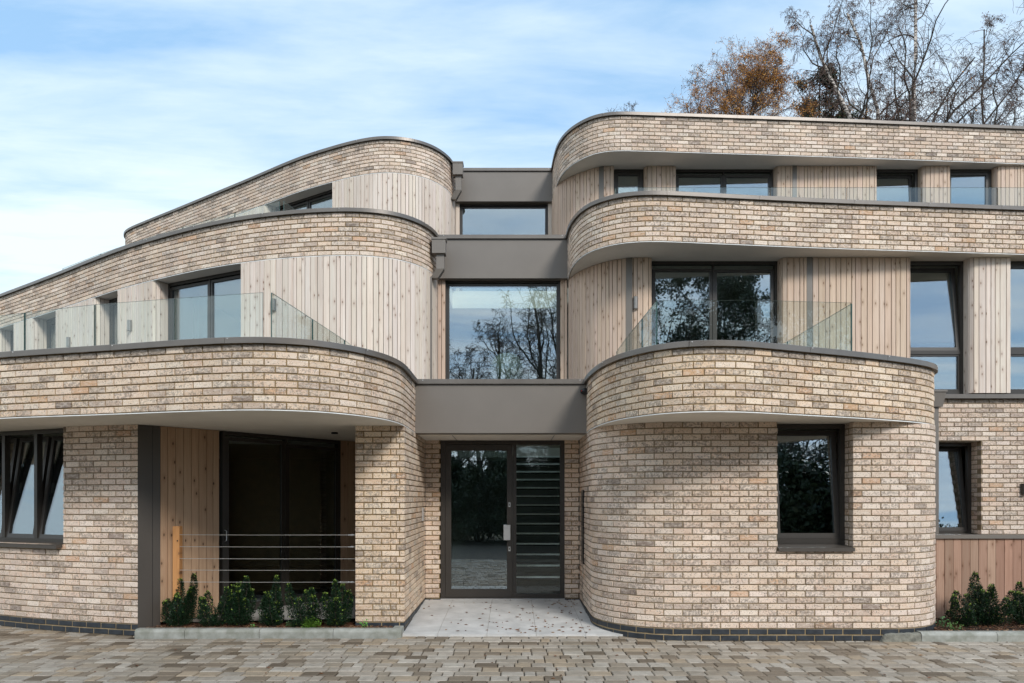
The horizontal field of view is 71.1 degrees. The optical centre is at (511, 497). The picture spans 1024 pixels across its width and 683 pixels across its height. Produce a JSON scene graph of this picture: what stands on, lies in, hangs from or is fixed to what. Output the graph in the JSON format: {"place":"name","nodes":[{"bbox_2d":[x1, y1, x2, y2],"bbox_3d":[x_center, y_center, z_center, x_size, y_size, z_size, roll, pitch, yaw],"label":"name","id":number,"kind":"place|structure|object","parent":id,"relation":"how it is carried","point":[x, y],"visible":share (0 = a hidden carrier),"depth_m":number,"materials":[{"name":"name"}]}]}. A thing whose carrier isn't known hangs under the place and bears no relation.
{"place":"outdoors","nodes":[
{"label":"outdoors","id":0,"kind":"place"},
{"bbox_2d":[167,596,355,622],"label":"terrace","id":1,"kind":"structure","parent":0,"point":[257,617],"depth_m":9.74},
{"bbox_2d":[0,592,1023,682],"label":"paving","id":2,"kind":"structure","parent":0,"point":[35,656],"depth_m":7.58,"materials":[{"name":"grey stone"}]},
{"bbox_2d":[135,626,403,639],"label":"kerb","id":3,"kind":"structure","parent":2,"relation":"on","point":[395,632],"depth_m":8.73,"materials":[{"name":"concrete"}]},
{"bbox_2d":[0,111,1023,640],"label":"apartment building","id":4,"kind":"structure","parent":2,"relation":"on","point":[768,385],"depth_m":11.22,"materials":[{"name":"brick"}]},
{"bbox_2d":[11,330,13,350],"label":"window","id":5,"kind":"structure","parent":4,"relation":"in","point":[12,332],"depth_m":16.40,"materials":[{"name":"glass"}]},
{"bbox_2d":[0,428,63,548],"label":"window","id":6,"kind":"structure","parent":4,"relation":"in","point":[44,465],"depth_m":9.65,"materials":[{"name":"metal"}]},
{"bbox_2d":[47,317,55,348],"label":"window","id":7,"kind":"structure","parent":4,"relation":"in","point":[52,321],"depth_m":15.40,"materials":[{"name":"metal"}]},
{"bbox_2d":[109,298,116,344],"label":"window","id":8,"kind":"structure","parent":4,"relation":"in","point":[114,301],"depth_m":13.84,"materials":[{"name":"metal"}]},
{"bbox_2d":[168,270,240,339],"bbox_3d":[-5.202,-2.558,12.394,2.101,2.535,0.077,0,0,26],"label":"balcony door","id":9,"kind":"structure","parent":4,"relation":"in","point":[210,281],"depth_m":12.40,"materials":[{"name":"metal"}]},
{"bbox_2d":[173,526,354,621],"bbox_3d":[-3.123,0.965,9.059,2.295,1.210,0.093,0,0,0],"label":"railing","id":10,"kind":"object","parent":4,"relation":"attached to","point":[178,546],"visible":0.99,"depth_m":9.02,"materials":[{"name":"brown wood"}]},
{"bbox_2d":[219,431,340,609],"bbox_3d":[-3.319,0.335,10.505,0.116,2.470,2.051,0,0,35],"label":"sliding door","id":11,"kind":"structure","parent":4,"relation":"in","point":[223,440],"depth_m":10.47,"materials":[{"name":"metal"}]},
{"bbox_2d":[276,190,331,210],"bbox_3d":[-4.565,-5.470,16.134,2.212,2.560,0.077,0,0,32],"label":"balcony door","id":12,"kind":"structure","parent":4,"relation":"in","point":[308,201],"depth_m":16.11,"materials":[{"name":"metal"}]},
{"bbox_2d":[440,440,564,599],"bbox_3d":[-0.147,0.350,11.232,1.938,2.500,0.175,0,0,0],"label":"entrance door","id":13,"kind":"structure","parent":4,"relation":"in","point":[447,446],"depth_m":11.21,"materials":[{"name":"metal"}]},
{"bbox_2d":[446,281,559,378],"bbox_3d":[-0.161,-2.577,12.697,2.018,2.495,0.075,0,0,0],"label":"window","id":14,"kind":"structure","parent":4,"relation":"in","point":[449,284],"depth_m":12.67,"materials":[{"name":"metal"}]},
{"bbox_2d":[460,204,547,290],"bbox_3d":[-0.187,-5.490,16.538,2.025,2.520,0.075,0,0,0],"label":"window","id":15,"kind":"structure","parent":4,"relation":"in","point":[462,206],"depth_m":16.51,"materials":[{"name":"metal"}]},
{"bbox_2d":[490,352,523,378],"bbox_3d":[-0.100,-2.984,13.900,0.679,1.652,0.679,0,0,0],"label":"pendant lamp","id":16,"kind":"object","parent":4,"relation":"hanging from","point":[506,365],"visible":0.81,"depth_m":13.66,"materials":[{"name":"white glass"}]},
{"bbox_2d":[614,169,642,193],"bbox_3d":[2.390,-5.470,14.777,0.640,2.560,0.075,0,0,0],"label":"window","id":17,"kind":"structure","parent":4,"relation":"in","point":[617,172],"depth_m":14.75,"materials":[{"name":"metal"}]},
{"bbox_2d":[652,261,776,344],"bbox_3d":[3.260,-2.557,11.636,2.080,2.535,0.077,0,0,0],"label":"balcony door","id":18,"kind":"structure","parent":4,"relation":"in","point":[712,272],"depth_m":11.61,"materials":[{"name":"metal"}]},
{"bbox_2d":[676,169,772,195],"bbox_3d":[4.355,-5.470,14.776,2.050,2.560,0.077,0,0,0],"label":"balcony door","id":19,"kind":"structure","parent":4,"relation":"in","point":[723,178],"depth_m":14.75,"materials":[{"name":"metal"}]},
{"bbox_2d":[777,424,854,551],"bbox_3d":[3.622,-0.130,8.729,0.905,1.540,0.428,0,0,0],"label":"window","id":20,"kind":"structure","parent":4,"relation":"in","point":[835,541],"depth_m":8.77,"materials":[{"name":"metal"}]},
{"bbox_2d":[877,169,917,201],"bbox_3d":[7.885,-5.470,14.824,0.930,2.560,0.168,0,0,0],"label":"window","id":21,"kind":"structure","parent":4,"relation":"in","point":[912,194],"depth_m":14.81,"materials":[{"name":"metal"}]},
{"bbox_2d":[910,261,962,393],"bbox_3d":[6.830,-2.748,11.696,0.960,2.155,0.198,0,0,0],"label":"window","id":22,"kind":"structure","parent":4,"relation":"in","point":[956,351],"depth_m":11.61,"materials":[{"name":"metal"}]},
{"bbox_2d":[939,443,972,533],"bbox_3d":[7.080,-0.125,11.735,0.900,1.550,0.489,0,0,0],"label":"window","id":23,"kind":"structure","parent":4,"relation":"in","point":[965,497],"depth_m":11.77,"materials":[{"name":"metal"}]},
{"bbox_2d":[950,169,991,204],"bbox_3d":[9.395,-5.470,14.777,0.950,2.560,0.075,0,0,0],"label":"window","id":24,"kind":"structure","parent":4,"relation":"in","point":[987,173],"depth_m":14.75,"materials":[{"name":"metal"}]},
{"bbox_2d":[1008,261,1023,393],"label":"window","id":25,"kind":"structure","parent":4,"relation":"in","point":[1015,351],"depth_m":11.61,"materials":[{"name":"metal"}]},
{"bbox_2d":[403,598,622,636],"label":"entrance path","id":26,"kind":"structure","parent":2,"relation":"on","point":[424,622],"depth_m":9.70,"materials":[{"name":"concrete"}]},
{"bbox_2d":[423,600,590,632],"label":"fallen leaves","id":27,"kind":"object","parent":26,"relation":"on","point":[529,619],"visible":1,"depth_m":9.51,"materials":[{"name":"brown plant"}]},
{"bbox_2d":[880,631,1023,641],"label":"kerb","id":28,"kind":"structure","parent":2,"relation":"on","point":[967,636],"depth_m":8.51,"materials":[{"name":"concrete"}]},
{"bbox_2d":[0,0,1023,293],"label":"sky","id":29,"kind":"structure","parent":0,"point":[116,116],"materials":[{"name":"blue"}]},
{"bbox_2d":[162,618,1023,630],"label":"planting soil","id":30,"kind":"structure","parent":0,"point":[993,627],"depth_m":9.10,"materials":[{"name":"brown soil"}]},
{"bbox_2d":[146,622,392,627],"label":"bark mulch","id":31,"kind":"object","parent":30,"relation":"on","point":[259,625],"visible":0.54,"depth_m":8.97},
{"bbox_2d":[161,573,198,626],"bbox_3d":[-4.187,1.287,8.990,0.419,0.671,0.382,0,0,0],"label":"shrub","id":32,"kind":"object","parent":31,"relation":"on","point":[185,606],"visible":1,"depth_m":9.00,"materials":[{"name":"green plant"}]},
{"bbox_2d":[195,586,231,626],"bbox_3d":[-3.720,1.361,8.987,0.458,0.525,0.467,0,0,-24],"label":"shrub","id":33,"kind":"object","parent":31,"relation":"on","point":[203,608],"visible":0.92,"depth_m":8.93,"materials":[{"name":"green plant"}]},
{"bbox_2d":[224,575,255,625],"bbox_3d":[-3.436,1.309,9.055,0.377,0.628,0.392,0,0,0],"label":"shrub","id":34,"kind":"object","parent":31,"relation":"on","point":[241,612],"visible":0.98,"depth_m":9.00,"materials":[{"name":"green plant"}]},
{"bbox_2d":[257,575,284,626],"bbox_3d":[-3.024,1.298,9.015,0.331,0.650,0.427,0,0,0],"label":"shrub","id":35,"kind":"object","parent":31,"relation":"on","point":[270,607],"visible":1,"depth_m":8.97,"materials":[{"name":"green plant"}]},
{"bbox_2d":[285,621,299,627],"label":"plant","id":36,"kind":"object","parent":31,"relation":"on","point":[291,625],"visible":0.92,"depth_m":8.95,"materials":[{"name":"green plant"}]},
{"bbox_2d":[285,582,325,626],"bbox_3d":[-2.595,1.333,8.965,0.395,0.580,0.500,0,0,25],"label":"shrub","id":37,"kind":"object","parent":31,"relation":"on","point":[304,613],"visible":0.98,"depth_m":8.88,"materials":[{"name":"green plant"}]},
{"bbox_2d":[301,616,321,627],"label":"feathery plant","id":38,"kind":"object","parent":31,"relation":"on","point":[311,625],"visible":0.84,"depth_m":8.88,"materials":[{"name":"green plant"}]},
{"bbox_2d":[321,579,353,626],"bbox_3d":[-2.175,1.310,8.971,0.310,0.626,0.421,0,0,30],"label":"shrub","id":39,"kind":"object","parent":31,"relation":"on","point":[334,618],"visible":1,"depth_m":8.89,"materials":[{"name":"green plant"}]},
{"bbox_2d":[930,617,1023,630],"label":"bark mulch","id":40,"kind":"object","parent":30,"relation":"on","point":[1002,628],"visible":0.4,"depth_m":8.96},
{"bbox_2d":[935,616,952,628],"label":"weed","id":41,"kind":"object","parent":40,"relation":"on","point":[944,621],"visible":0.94,"depth_m":8.96,"materials":[{"name":"green plant"}]},
{"bbox_2d":[947,621,963,630],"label":"weed","id":42,"kind":"object","parent":40,"relation":"on","point":[951,626],"visible":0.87,"depth_m":8.79,"materials":[{"name":"green plant"}]},
{"bbox_2d":[944,594,982,626],"bbox_3d":[5.774,1.430,9.085,0.478,0.428,0.353,0,0,0],"label":"shrub","id":43,"kind":"object","parent":40,"relation":"on","point":[966,621],"visible":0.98,"depth_m":9.04,"materials":[{"name":"green plant"}]},
{"bbox_2d":[951,571,1017,625],"bbox_3d":[6.063,1.296,9.228,0.720,0.695,0.636,0,0,0],"label":"shrub","id":44,"kind":"object","parent":40,"relation":"on","point":[993,614],"visible":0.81,"depth_m":9.09,"materials":[{"name":"green plant"}]},
{"bbox_2d":[1005,581,1023,624],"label":"shrub","id":45,"kind":"object","parent":40,"relation":"on","point":[1018,616],"visible":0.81,"depth_m":9.17,"materials":[{"name":"green plant"}]},
{"bbox_2d":[935,534,1023,617],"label":"timber fence","id":46,"kind":"object","parent":30,"relation":"on","point":[997,560],"visible":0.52,"depth_m":9.80,"materials":[{"name":"brown wood"}]},
{"bbox_3d":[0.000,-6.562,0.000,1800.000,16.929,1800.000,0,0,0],"label":"ground","id":47,"kind":"structure","parent":0,"visible":0},
{"bbox_2d":[608,101,635,111],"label":"bare tree","id":48,"kind":"object","parent":47,"relation":"on","point":[626,108],"visible":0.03,"depth_m":41.93,"materials":[{"name":"brown plant"}]},
{"bbox_2d":[661,22,821,117],"bbox_3d":[8.838,-10.583,26.918,8.098,12.107,7.128,0,0,-23],"label":"autumn tree","id":49,"kind":"object","parent":47,"relation":"on","point":[762,76],"visible":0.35,"depth_m":25.07,"materials":[{"name":"brown plant"}]},
{"bbox_2d":[678,62,937,121],"bbox_3d":[12.734,-12.568,32.050,11.552,16.175,4.647,0,0,16],"label":"twiggy tree","id":50,"kind":"object","parent":47,"relation":"on","point":[689,80],"visible":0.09,"depth_m":33.89,"materials":[{"name":"brown plant"}]},
{"bbox_2d":[791,62,858,118],"bbox_3d":[12.228,-10.513,28.562,3.050,12.132,3.949,0,0,0],"label":"evergreen tree","id":51,"kind":"object","parent":47,"relation":"on","point":[831,115],"visible":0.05,"depth_m":27.49,"materials":[{"name":"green plant"}]},
{"bbox_2d":[829,97,878,118],"bbox_3d":[12.729,-10.119,29.566,7.586,11.138,5.770,0,0,15],"label":"autumn tree","id":52,"kind":"object","parent":47,"relation":"on","point":[851,101],"visible":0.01,"depth_m":27.84,"materials":[{"name":"brown plant"}]},
{"bbox_2d":[780,0,959,121],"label":"birch tree","id":53,"kind":"object","parent":47,"relation":"on","point":[825,71],"visible":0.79,"depth_m":26.21,"materials":[{"name":"brown plant"}]},
{"bbox_2d":[843,59,900,119],"bbox_3d":[13.611,-10.659,29.182,3.546,12.569,3.744,0,0,-25],"label":"twiggy tree","id":54,"kind":"object","parent":47,"relation":"on","point":[859,66],"visible":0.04,"depth_m":27.49,"materials":[{"name":"brown plant"}]},
{"bbox_2d":[862,50,935,121],"bbox_3d":[14.248,-10.835,27.566,3.686,13.543,4.736,0,0,37],"label":"twiggy tree","id":55,"kind":"object","parent":47,"relation":"on","point":[896,99],"visible":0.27,"depth_m":27.42,"materials":[{"name":"brown plant"}]},
{"bbox_2d":[789,0,1023,123],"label":"birch tree","id":56,"kind":"object","parent":47,"relation":"on","point":[948,115],"visible":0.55,"depth_m":27.02,"materials":[{"name":"brown plant"}]},
{"bbox_2d":[857,38,998,122],"bbox_3d":[15.062,-10.752,28.389,6.039,13.538,4.318,0,0,-17],"label":"twiggy tree","id":57,"kind":"object","parent":47,"relation":"on","point":[954,81],"visible":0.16,"depth_m":27.65,"materials":[{"name":"brown plant"}]},
{"bbox_2d":[941,4,1023,124],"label":"bare tree","id":58,"kind":"object","parent":47,"relation":"on","point":[1016,80],"visible":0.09,"depth_m":23.82,"materials":[{"name":"brown plant"}]},
{"bbox_2d":[943,21,1023,125],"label":"birch tree","id":59,"kind":"object","parent":47,"relation":"on","point":[998,121],"visible":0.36,"depth_m":23.81,"materials":[{"name":"brown plant"}]},
{"bbox_2d":[954,11,1023,125],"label":"twiggy tree","id":60,"kind":"object","parent":47,"relation":"on","point":[984,36],"visible":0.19,"depth_m":31.56,"materials":[{"name":"brown plant"}]},
{"bbox_2d":[955,55,1023,123],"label":"twiggy tree","id":61,"kind":"object","parent":47,"relation":"on","point":[1015,63],"visible":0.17,"depth_m":27.81,"materials":[{"name":"brown plant"}]}
]}

